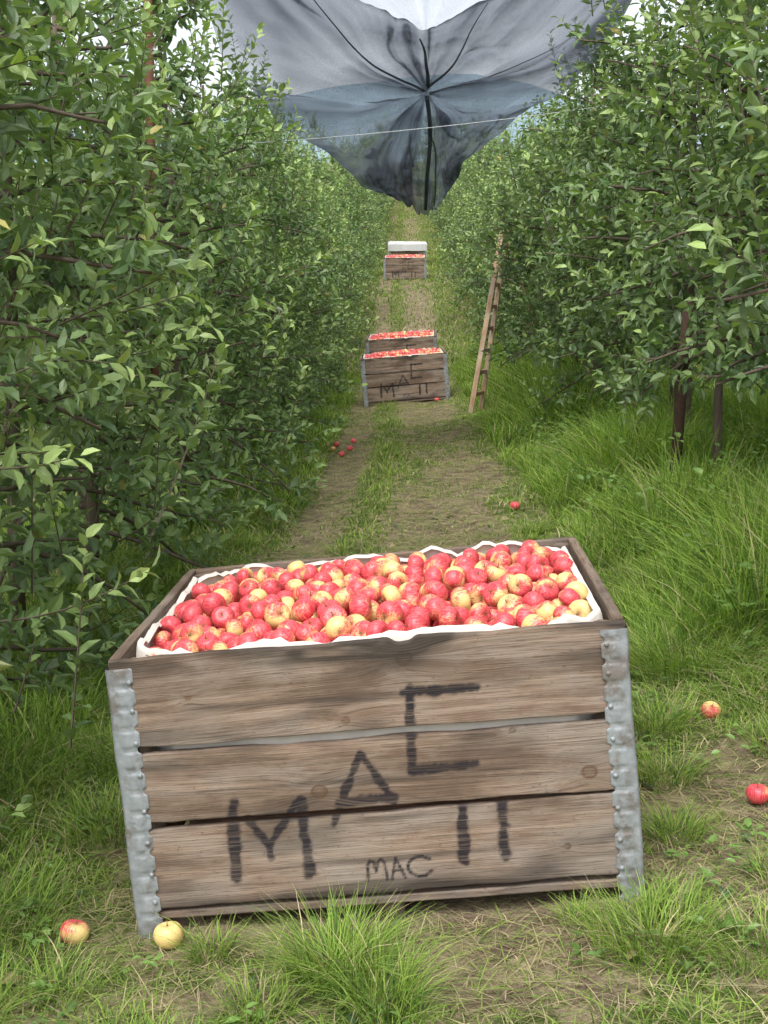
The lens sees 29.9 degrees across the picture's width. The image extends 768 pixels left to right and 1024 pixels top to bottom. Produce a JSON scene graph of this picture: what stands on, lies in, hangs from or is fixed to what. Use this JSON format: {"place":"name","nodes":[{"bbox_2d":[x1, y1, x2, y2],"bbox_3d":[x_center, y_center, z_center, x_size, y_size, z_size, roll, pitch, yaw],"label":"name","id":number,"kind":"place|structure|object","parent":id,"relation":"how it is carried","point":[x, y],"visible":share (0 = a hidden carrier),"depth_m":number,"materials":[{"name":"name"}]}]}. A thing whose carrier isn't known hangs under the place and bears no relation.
{"place":"outdoors","nodes":[
{"label":"outdoors","id":0,"kind":"place"},
{"bbox_2d":[0,163,767,1023],"bbox_3d":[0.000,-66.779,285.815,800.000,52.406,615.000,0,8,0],"label":"ground","id":1,"kind":"structure","parent":0,"point":[502,905],"depth_m":3.65,"materials":[{"name":"soil"}]},
{"bbox_2d":[0,219,12,687],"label":"apple tree","id":2,"kind":"object","parent":1,"relation":"on","point":[3,665],"visible":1,"depth_m":3.26,"materials":[{"name":"green plant"}]},
{"bbox_2d":[1,148,65,409],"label":"apple tree","id":3,"kind":"object","parent":1,"relation":"on","point":[26,170],"visible":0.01,"depth_m":20.31,"materials":[{"name":"green plant"}]},
{"bbox_2d":[14,171,123,403],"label":"apple tree","id":4,"kind":"object","parent":1,"relation":"on","point":[51,212],"visible":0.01,"depth_m":21.89,"materials":[{"name":"green plant"}]},
{"bbox_2d":[60,918,89,944],"bbox_3d":[-0.754,1.023,3.507,0.071,0.065,0.072,0,8,0],"label":"apple","id":5,"kind":"object","parent":1,"relation":"on","point":[76,925],"visible":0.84,"depth_m":3.48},
{"bbox_2d":[0,15,160,831],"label":"apple tree","id":6,"kind":"object","parent":1,"relation":"on","point":[37,359],"visible":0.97,"depth_m":3.95,"materials":[{"name":"green plant"}]},
{"bbox_2d":[0,0,227,705],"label":"apple tree","id":7,"kind":"object","parent":1,"relation":"on","point":[160,346],"visible":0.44,"depth_m":5.79,"materials":[{"name":"green plant"}]},
{"bbox_2d":[0,0,234,704],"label":"apple tree","id":8,"kind":"object","parent":1,"relation":"on","point":[11,132],"visible":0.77,"depth_m":4.86,"materials":[{"name":"green plant"}]},
{"bbox_2d":[1,0,257,578],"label":"apple tree","id":9,"kind":"object","parent":1,"relation":"on","point":[200,239],"visible":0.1,"depth_m":8.70,"materials":[{"name":"green plant"}]},
{"bbox_2d":[0,0,261,647],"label":"apple tree","id":10,"kind":"object","parent":1,"relation":"on","point":[17,600],"visible":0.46,"depth_m":6.63,"materials":[{"name":"green plant"}]},
{"bbox_2d":[0,0,286,588],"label":"apple tree","id":11,"kind":"object","parent":1,"relation":"on","point":[172,530],"visible":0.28,"depth_m":7.46,"materials":[{"name":"green plant"}]},
{"bbox_2d":[143,0,161,536],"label":"trellis post","id":12,"kind":"object","parent":1,"relation":"on","point":[148,79],"visible":0.24,"depth_m":9.12,"materials":[{"name":"metal"}]},
{"bbox_2d":[153,920,183,948],"bbox_3d":[-0.512,1.002,3.418,0.072,0.068,0.072,0,8,0],"label":"apple","id":13,"kind":"object","parent":1,"relation":"on","point":[161,930],"visible":0.92,"depth_m":3.39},
{"bbox_2d":[18,0,332,530],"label":"apple tree","id":14,"kind":"object","parent":1,"relation":"on","point":[176,80],"visible":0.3,"depth_m":9.68,"materials":[{"name":"green plant"}]},
{"bbox_2d":[29,61,326,507],"bbox_3d":[-1.571,-1.565,10.650,2.172,3.485,1.950,7,11,38],"label":"apple tree","id":15,"kind":"object","parent":1,"relation":"on","point":[240,325],"visible":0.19,"depth_m":10.69,"materials":[{"name":"green plant"}]},
{"bbox_2d":[105,35,301,474],"bbox_3d":[-1.704,-2.134,12.622,1.656,3.975,1.677,4,9,24],"label":"apple tree","id":16,"kind":"object","parent":1,"relation":"on","point":[228,300],"visible":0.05,"depth_m":12.58,"materials":[{"name":"green plant"}]},
{"bbox_2d":[66,6,344,482],"bbox_3d":[-1.450,-2.008,11.819,2.276,4.182,2.040,-1,8,-4],"label":"apple tree","id":17,"kind":"object","parent":1,"relation":"on","point":[273,415],"visible":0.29,"depth_m":11.60,"materials":[{"name":"green plant"}]},
{"bbox_2d":[165,116,312,449],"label":"apple tree","id":18,"kind":"object","parent":1,"relation":"on","point":[280,379],"visible":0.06,"depth_m":14.71,"materials":[{"name":"green plant"}]},
{"bbox_2d":[145,103,367,465],"bbox_3d":[-1.362,-2.076,13.780,2.051,3.584,2.296,-8,12,-43],"label":"apple tree","id":19,"kind":"object","parent":1,"relation":"on","point":[257,290],"visible":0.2,"depth_m":13.74,"materials":[{"name":"green plant"}]},
{"bbox_2d":[171,123,355,421],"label":"apple tree","id":20,"kind":"object","parent":1,"relation":"on","point":[328,263],"visible":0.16,"depth_m":17.57,"materials":[{"name":"green plant"}]},
{"bbox_2d":[189,63,341,444],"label":"apple tree","id":21,"kind":"object","parent":1,"relation":"on","point":[273,167],"visible":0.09,"depth_m":15.22,"materials":[{"name":"green plant"}]},
{"bbox_2d":[188,85,348,434],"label":"apple tree","id":22,"kind":"object","parent":1,"relation":"on","point":[275,236],"visible":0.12,"depth_m":16.32,"materials":[{"name":"green plant"}]},
{"bbox_2d":[221,63,349,415],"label":"apple tree","id":23,"kind":"object","parent":1,"relation":"on","point":[318,189],"visible":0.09,"depth_m":18.30,"materials":[{"name":"green plant"}]},
{"bbox_2d":[258,171,352,402],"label":"apple tree","id":24,"kind":"object","parent":1,"relation":"on","point":[351,312],"visible":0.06,"depth_m":20.60,"materials":[{"name":"green plant"}]},
{"bbox_2d":[244,139,380,412],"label":"apple tree","id":25,"kind":"object","parent":1,"relation":"on","point":[290,332],"visible":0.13,"depth_m":19.44,"materials":[{"name":"green plant"}]},
{"bbox_2d":[298,137,328,184],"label":"apple tree","id":26,"kind":"object","parent":1,"relation":"on","point":[318,148],"visible":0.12,"depth_m":96.79,"materials":[{"name":"green plant"}]},
{"bbox_2d":[273,134,359,394],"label":"apple tree","id":27,"kind":"object","parent":1,"relation":"on","point":[331,369],"visible":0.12,"depth_m":21.79,"materials":[{"name":"green plant"}]},
{"bbox_2d":[277,182,356,363],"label":"apple tree","id":28,"kind":"object","parent":1,"relation":"on","point":[344,269],"visible":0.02,"depth_m":26.67,"materials":[{"name":"green plant"}]},
{"bbox_2d":[271,135,367,378],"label":"apple tree","id":29,"kind":"object","parent":1,"relation":"on","point":[328,177],"visible":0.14,"depth_m":23.59,"materials":[{"name":"green plant"}]},
{"bbox_2d":[274,157,368,356],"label":"apple tree","id":30,"kind":"object","parent":1,"relation":"on","point":[339,311],"visible":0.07,"depth_m":22.53,"materials":[{"name":"green plant"}]},
{"bbox_2d":[307,170,354,364],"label":"apple tree","id":31,"kind":"object","parent":1,"relation":"on","point":[327,296],"visible":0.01,"depth_m":24.92,"materials":[{"name":"green plant"}]},
{"bbox_2d":[302,155,373,304],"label":"apple tree","id":32,"kind":"object","parent":1,"relation":"on","point":[332,182],"visible":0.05,"depth_m":31.54,"materials":[{"name":"green plant"}]},
{"bbox_2d":[308,191,370,373],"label":"apple tree","id":33,"kind":"object","parent":1,"relation":"on","point":[343,293],"visible":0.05,"depth_m":25.77,"materials":[{"name":"green plant"}]},
{"bbox_2d":[324,197,363,356],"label":"apple tree","id":34,"kind":"object","parent":1,"relation":"on","point":[347,272],"visible":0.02,"depth_m":27.61,"materials":[{"name":"green plant"}]},
{"bbox_2d":[312,151,384,325],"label":"apple tree","id":35,"kind":"object","parent":1,"relation":"on","point":[354,192],"visible":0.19,"depth_m":32.72,"materials":[{"name":"green plant"}]},
{"bbox_2d":[321,184,376,335],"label":"apple tree","id":36,"kind":"object","parent":1,"relation":"on","point":[345,213],"visible":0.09,"depth_m":29.96,"materials":[{"name":"green plant"}]},
{"bbox_2d":[324,183,377,347],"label":"apple tree","id":37,"kind":"object","parent":1,"relation":"on","point":[362,275],"visible":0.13,"depth_m":28.87,"materials":[{"name":"green plant"}]},
{"bbox_2d":[328,141,376,275],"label":"apple tree","id":38,"kind":"object","parent":1,"relation":"on","point":[358,204],"visible":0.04,"depth_m":41.63,"materials":[{"name":"green plant"}]},
{"bbox_2d":[328,168,382,267],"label":"apple tree","id":39,"kind":"object","parent":1,"relation":"on","point":[356,231],"visible":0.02,"depth_m":38.57,"materials":[{"name":"green plant"}]},
{"bbox_2d":[329,136,382,265],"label":"apple tree","id":40,"kind":"object","parent":1,"relation":"on","point":[370,218],"visible":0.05,"depth_m":45.76,"materials":[{"name":"green plant"}]},
{"bbox_2d":[328,170,384,299],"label":"apple tree","id":41,"kind":"object","parent":1,"relation":"on","point":[378,246],"visible":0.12,"depth_m":34.71,"materials":[{"name":"green plant"}]},
{"bbox_2d":[329,160,383,296],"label":"apple tree","id":42,"kind":"object","parent":1,"relation":"on","point":[364,191],"visible":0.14,"depth_m":36.94,"materials":[{"name":"green plant"}]},
{"bbox_2d":[333,167,384,255],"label":"apple tree","id":43,"kind":"object","parent":1,"relation":"on","point":[379,238],"visible":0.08,"depth_m":42.90,"materials":[{"name":"green plant"}]},
{"bbox_2d":[344,144,387,260],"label":"apple tree","id":44,"kind":"object","parent":1,"relation":"on","point":[383,207],"visible":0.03,"depth_m":50.27,"materials":[{"name":"green plant"}]},
{"bbox_2d":[359,187,385,265],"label":"apple tree","id":45,"kind":"object","parent":1,"relation":"on","point":[371,225],"visible":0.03,"depth_m":47.35,"materials":[{"name":"green plant"}]},
{"bbox_2d":[105,537,644,937],"bbox_3d":[0.002,0.561,4.026,1.241,0.738,1.221,-5,8,3],"label":"wooden apple bin","id":46,"kind":"object","parent":1,"relation":"on","point":[449,762],"visible":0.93,"depth_m":3.43,"materials":[{"name":"brown wood"}]},
{"bbox_2d":[146,540,592,655],"bbox_3d":[-0.024,0.273,3.985,1.151,0.214,1.121,-5,8,3],"label":"apple pile","id":47,"kind":"object","parent":46,"relation":"in","point":[530,583],"visible":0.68,"depth_m":3.81,"materials":[{"name":"food"}]},
{"bbox_2d":[366,190,383,257],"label":"apple tree","id":48,"kind":"object","parent":1,"relation":"on","point":[376,208],"visible":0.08,"depth_m":48.92,"materials":[{"name":"green plant"}]},
{"bbox_2d":[366,190,394,244],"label":"apple tree","id":49,"kind":"object","parent":1,"relation":"on","point":[381,200],"visible":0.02,"depth_m":52.94,"materials":[{"name":"green plant"}]},
{"bbox_2d":[0,200,767,1023],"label":"grass","id":50,"kind":"structure","parent":1,"relation":"on","point":[674,614],"depth_m":5.18,"materials":[{"name":"plant"}]},
{"bbox_2d":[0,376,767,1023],"bbox_3d":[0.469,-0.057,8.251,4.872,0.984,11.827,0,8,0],"label":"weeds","id":51,"kind":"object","parent":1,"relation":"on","point":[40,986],"visible":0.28,"depth_m":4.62,"materials":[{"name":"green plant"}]},
{"bbox_2d":[365,329,437,353],"bbox_3d":[0.334,-2.784,25.442,1.241,0.738,1.221,-4,12,3],"label":"wooden apple bin","id":52,"kind":"object","parent":1,"relation":"on","point":[393,344],"visible":0.33,"depth_m":24.81,"materials":[{"name":"brown wood"}]},
{"bbox_2d":[370,330,433,339],"bbox_3d":[0.313,-3.070,25.381,1.151,0.214,1.121,-4,12,3],"label":"apple pile","id":53,"kind":"object","parent":52,"relation":"in","point":[402,334],"visible":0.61,"depth_m":25.21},
{"bbox_2d":[383,254,426,280],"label":"wooden apple bin","id":54,"kind":"object","parent":1,"relation":"on","point":[396,268],"visible":0.95,"depth_m":41.39,"materials":[{"name":"brown wood"}]},
{"bbox_2d":[386,254,423,257],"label":"apple pile","id":55,"kind":"object","parent":54,"relation":"in","point":[403,255],"visible":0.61,"depth_m":41.73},
{"bbox_2d":[360,347,449,407],"bbox_3d":[0.299,-1.972,21.028,1.241,0.738,1.221,-5,10,0],"label":"wooden apple bin","id":56,"kind":"object","parent":1,"relation":"on","point":[415,377],"visible":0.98,"depth_m":20.43,"materials":[{"name":"brown wood"}]},
{"bbox_2d":[365,348,441,357],"bbox_3d":[0.276,-2.259,20.978,1.151,0.214,1.121,-5,10,0],"label":"apple pile","id":57,"kind":"object","parent":56,"relation":"in","point":[401,352],"visible":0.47,"depth_m":20.79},
{"bbox_2d":[428,196,451,247],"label":"apple tree","id":58,"kind":"object","parent":1,"relation":"on","point":[433,213],"visible":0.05,"depth_m":47.96,"materials":[{"name":"green plant"}]},
{"bbox_2d":[431,163,462,245],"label":"apple tree","id":59,"kind":"object","parent":1,"relation":"on","point":[445,217],"visible":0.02,"depth_m":46.52,"materials":[{"name":"green plant"}]},
{"bbox_2d":[441,160,469,262],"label":"apple tree","id":60,"kind":"object","parent":1,"relation":"on","point":[454,212],"visible":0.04,"depth_m":41.97,"materials":[{"name":"green plant"}]},
{"bbox_2d":[443,159,473,239],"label":"apple tree","id":61,"kind":"object","parent":1,"relation":"on","point":[458,195],"visible":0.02,"depth_m":37.49,"materials":[{"name":"green plant"}]},
{"bbox_2d":[440,150,480,250],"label":"apple tree","id":62,"kind":"object","parent":1,"relation":"on","point":[446,203],"visible":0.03,"depth_m":43.94,"materials":[{"name":"green plant"}]},
{"bbox_2d":[439,165,487,299],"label":"apple tree","id":63,"kind":"object","parent":1,"relation":"on","point":[478,294],"visible":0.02,"depth_m":34.00,"materials":[{"name":"green plant"}]},
{"bbox_2d":[435,146,499,297],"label":"apple tree","id":64,"kind":"object","parent":1,"relation":"on","point":[461,219],"visible":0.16,"depth_m":32.45,"materials":[{"name":"green plant"}]},
{"bbox_2d":[437,156,497,333],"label":"apple tree","id":65,"kind":"object","parent":1,"relation":"on","point":[477,182],"visible":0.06,"depth_m":29.52,"materials":[{"name":"green plant"}]},
{"bbox_2d":[438,154,496,282],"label":"apple tree","id":66,"kind":"object","parent":1,"relation":"on","point":[449,231],"visible":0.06,"depth_m":35.47,"materials":[{"name":"green plant"}]},
{"bbox_2d":[442,155,492,227],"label":"apple tree","id":67,"kind":"object","parent":1,"relation":"on","point":[454,201],"visible":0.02,"depth_m":39.00,"materials":[{"name":"green plant"}]},
{"bbox_2d":[442,138,494,273],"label":"apple tree","id":68,"kind":"object","parent":1,"relation":"on","point":[456,232],"visible":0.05,"depth_m":33.23,"materials":[{"name":"green plant"}]},
{"bbox_2d":[440,137,498,297],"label":"apple tree","id":69,"kind":"object","parent":1,"relation":"on","point":[466,168],"visible":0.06,"depth_m":36.05,"materials":[{"name":"green plant"}]},
{"bbox_2d":[440,141,499,233],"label":"apple tree","id":70,"kind":"object","parent":1,"relation":"on","point":[452,196],"visible":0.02,"depth_m":41.01,"materials":[{"name":"green plant"}]},
{"bbox_2d":[445,174,501,337],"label":"apple tree","id":71,"kind":"object","parent":1,"relation":"on","point":[468,246],"visible":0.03,"depth_m":28.42,"materials":[{"name":"green plant"}]},
{"bbox_2d":[446,131,511,286],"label":"apple tree","id":72,"kind":"object","parent":1,"relation":"on","point":[478,160],"visible":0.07,"depth_m":30.51,"materials":[{"name":"green plant"}]},
{"bbox_2d":[451,153,514,341],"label":"apple tree","id":73,"kind":"object","parent":1,"relation":"on","point":[464,231],"visible":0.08,"depth_m":25.25,"materials":[{"name":"green plant"}]},
{"bbox_2d":[437,134,529,342],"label":"apple tree","id":74,"kind":"object","parent":1,"relation":"on","point":[456,253],"visible":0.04,"depth_m":23.33,"materials":[{"name":"green plant"}]},
{"bbox_2d":[468,145,520,301],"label":"apple tree","id":75,"kind":"object","parent":1,"relation":"on","point":[486,203],"visible":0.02,"depth_m":26.29,"materials":[{"name":"green plant"}]},
{"bbox_2d":[459,158,545,361],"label":"apple tree","id":76,"kind":"object","parent":1,"relation":"on","point":[469,264],"visible":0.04,"depth_m":22.44,"materials":[{"name":"green plant"}]},
{"bbox_2d":[492,122,514,153],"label":"apple tree","id":77,"kind":"object","parent":1,"relation":"on","point":[507,134],"visible":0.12,"depth_m":97.31,"materials":[{"name":"green plant"}]},
{"bbox_2d":[463,125,544,329],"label":"apple tree","id":78,"kind":"object","parent":1,"relation":"on","point":[478,210],"visible":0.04,"depth_m":23.95,"materials":[{"name":"green plant"}]},
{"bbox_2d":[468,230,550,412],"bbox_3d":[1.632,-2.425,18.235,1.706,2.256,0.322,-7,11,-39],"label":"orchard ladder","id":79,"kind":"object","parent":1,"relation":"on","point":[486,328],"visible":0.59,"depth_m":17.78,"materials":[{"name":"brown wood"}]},
{"bbox_2d":[440,108,580,360],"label":"apple tree","id":80,"kind":"object","parent":1,"relation":"on","point":[497,146],"visible":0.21,"depth_m":19.96,"materials":[{"name":"green plant"}]},
{"bbox_2d":[465,116,565,323],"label":"apple tree","id":81,"kind":"object","parent":1,"relation":"on","point":[477,277],"visible":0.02,"depth_m":21.08,"materials":[{"name":"green plant"}]},
{"bbox_2d":[468,79,600,370],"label":"apple tree","id":82,"kind":"object","parent":1,"relation":"on","point":[556,116],"visible":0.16,"depth_m":18.12,"materials":[{"name":"green plant"}]},
{"bbox_2d":[490,124,584,372],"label":"apple tree","id":83,"kind":"object","parent":1,"relation":"on","point":[512,292],"visible":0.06,"depth_m":19.32,"materials":[{"name":"green plant"}]},
{"bbox_2d":[471,105,612,366],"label":"apple tree","id":84,"kind":"object","parent":1,"relation":"on","point":[490,270],"visible":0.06,"depth_m":17.28,"materials":[{"name":"green plant"}]},
{"bbox_2d":[496,145,654,380],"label":"apple tree","id":85,"kind":"object","parent":1,"relation":"on","point":[535,292],"visible":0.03,"depth_m":16.18,"materials":[{"name":"green plant"}]},
{"bbox_2d":[491,59,676,380],"bbox_3d":[2.098,-2.999,15.227,1.926,4.326,2.148,-1,9,-10],"label":"apple tree","id":86,"kind":"object","parent":1,"relation":"on","point":[521,195],"visible":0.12,"depth_m":15.10,"materials":[{"name":"green plant"}]},
{"bbox_2d":[478,45,738,400],"bbox_3d":[2.221,-2.773,14.535,2.518,4.085,2.339,0,8,1],"label":"apple tree","id":87,"kind":"object","parent":1,"relation":"on","point":[534,212],"visible":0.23,"depth_m":14.52,"materials":[{"name":"green plant"}]},
{"bbox_2d":[513,10,723,421],"bbox_3d":[2.044,-2.372,12.430,1.834,3.873,2.035,3,9,22],"label":"apple tree","id":88,"kind":"object","parent":1,"relation":"on","point":[562,276],"visible":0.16,"depth_m":12.32,"materials":[{"name":"green plant"}]},
{"bbox_2d":[208,0,631,215],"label":"hail net","id":89,"kind":"object","parent":88,"relation":"attached to","point":[518,46],"visible":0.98,"depth_m":12.58,"materials":[{"name":"fabric"}]},
{"bbox_2d":[516,86,737,415],"bbox_3d":[2.315,-2.248,13.329,2.212,3.358,2.022,-1,9,-1],"label":"apple tree","id":90,"kind":"object","parent":1,"relation":"on","point":[582,374],"visible":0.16,"depth_m":13.39,"materials":[{"name":"green plant"}]},
{"bbox_2d":[518,0,767,432],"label":"apple tree","id":91,"kind":"object","parent":1,"relation":"on","point":[575,177],"visible":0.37,"depth_m":10.19,"materials":[{"name":"green plant"}]},
{"bbox_2d":[527,0,766,422],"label":"apple tree","id":92,"kind":"object","parent":1,"relation":"on","point":[624,82],"visible":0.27,"depth_m":11.24,"materials":[{"name":"green plant"}]},
{"bbox_2d":[199,100,644,146],"bbox_3d":[0.250,-3.156,11.664,4.001,0.406,0.005,0,8,0],"label":"trellis wire","id":93,"kind":"object","parent":92,"relation":"attached to","point":[429,127],"visible":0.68,"depth_m":11.67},
{"bbox_2d":[555,0,767,402],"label":"apple tree","id":94,"kind":"object","parent":1,"relation":"on","point":[736,140],"visible":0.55,"depth_m":8.17,"materials":[{"name":"green plant"}]},
{"bbox_2d":[568,0,767,484],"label":"apple tree","id":95,"kind":"object","parent":1,"relation":"on","point":[636,392],"visible":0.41,"depth_m":9.21,"materials":[{"name":"green plant"}]},
{"bbox_2d":[587,0,767,387],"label":"apple tree","id":96,"kind":"object","parent":1,"relation":"on","point":[725,324],"visible":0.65,"depth_m":7.26,"materials":[{"name":"green plant"}]},
{"bbox_2d":[670,303,694,479],"bbox_3d":[1.895,-0.607,9.210,0.138,1.453,0.072,0,8,0],"label":"trellis post","id":97,"kind":"object","parent":1,"relation":"on","point":[679,411],"visible":0.33,"depth_m":9.17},
{"bbox_2d":[649,0,767,405],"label":"apple tree","id":98,"kind":"object","parent":1,"relation":"on","point":[703,67],"visible":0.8,"depth_m":6.63,"materials":[{"name":"green plant"}]},
{"bbox_2d":[701,701,720,719],"bbox_3d":[1.095,0.666,4.818,0.068,0.061,0.067,0,8,0],"label":"apple","id":99,"kind":"object","parent":1,"relation":"on","point":[716,710],"visible":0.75,"depth_m":4.80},
{"bbox_2d":[686,0,767,339],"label":"apple tree","id":100,"kind":"object","parent":1,"relation":"on","point":[745,311],"visible":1,"depth_m":4.41,"materials":[{"name":"green plant"}]},
{"bbox_2d":[720,29,767,287],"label":"apple tree","id":101,"kind":"object","parent":1,"relation":"on","point":[758,221],"visible":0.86,"depth_m":5.75,"materials":[{"name":"green plant"}]},
{"bbox_2d":[746,782,767,803],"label":"apple","id":102,"kind":"object","parent":1,"relation":"on","point":[757,793],"visible":1,"depth_m":4.03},
{"bbox_2d":[15,74,761,162],"bbox_3d":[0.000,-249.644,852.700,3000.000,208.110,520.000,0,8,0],"label":"hill","id":103,"kind":"structure","parent":0,"point":[319,153],"depth_m":902.98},
{"bbox_2d":[25,0,767,134],"label":"sky","id":104,"kind":"structure","parent":0,"point":[424,14],"materials":[{"name":"white"}]},
{"bbox_2d":[389,251,425,254],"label":"wooden apple bin","id":105,"kind":"object","parent":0,"point":[406,252],"visible":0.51,"depth_m":49.10,"materials":[{"name":"brown wood"}]},
{"bbox_2d":[388,241,426,256],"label":"white cover sheet","id":106,"kind":"object","parent":105,"relation":"in","point":[407,246],"visible":1,"depth_m":49.01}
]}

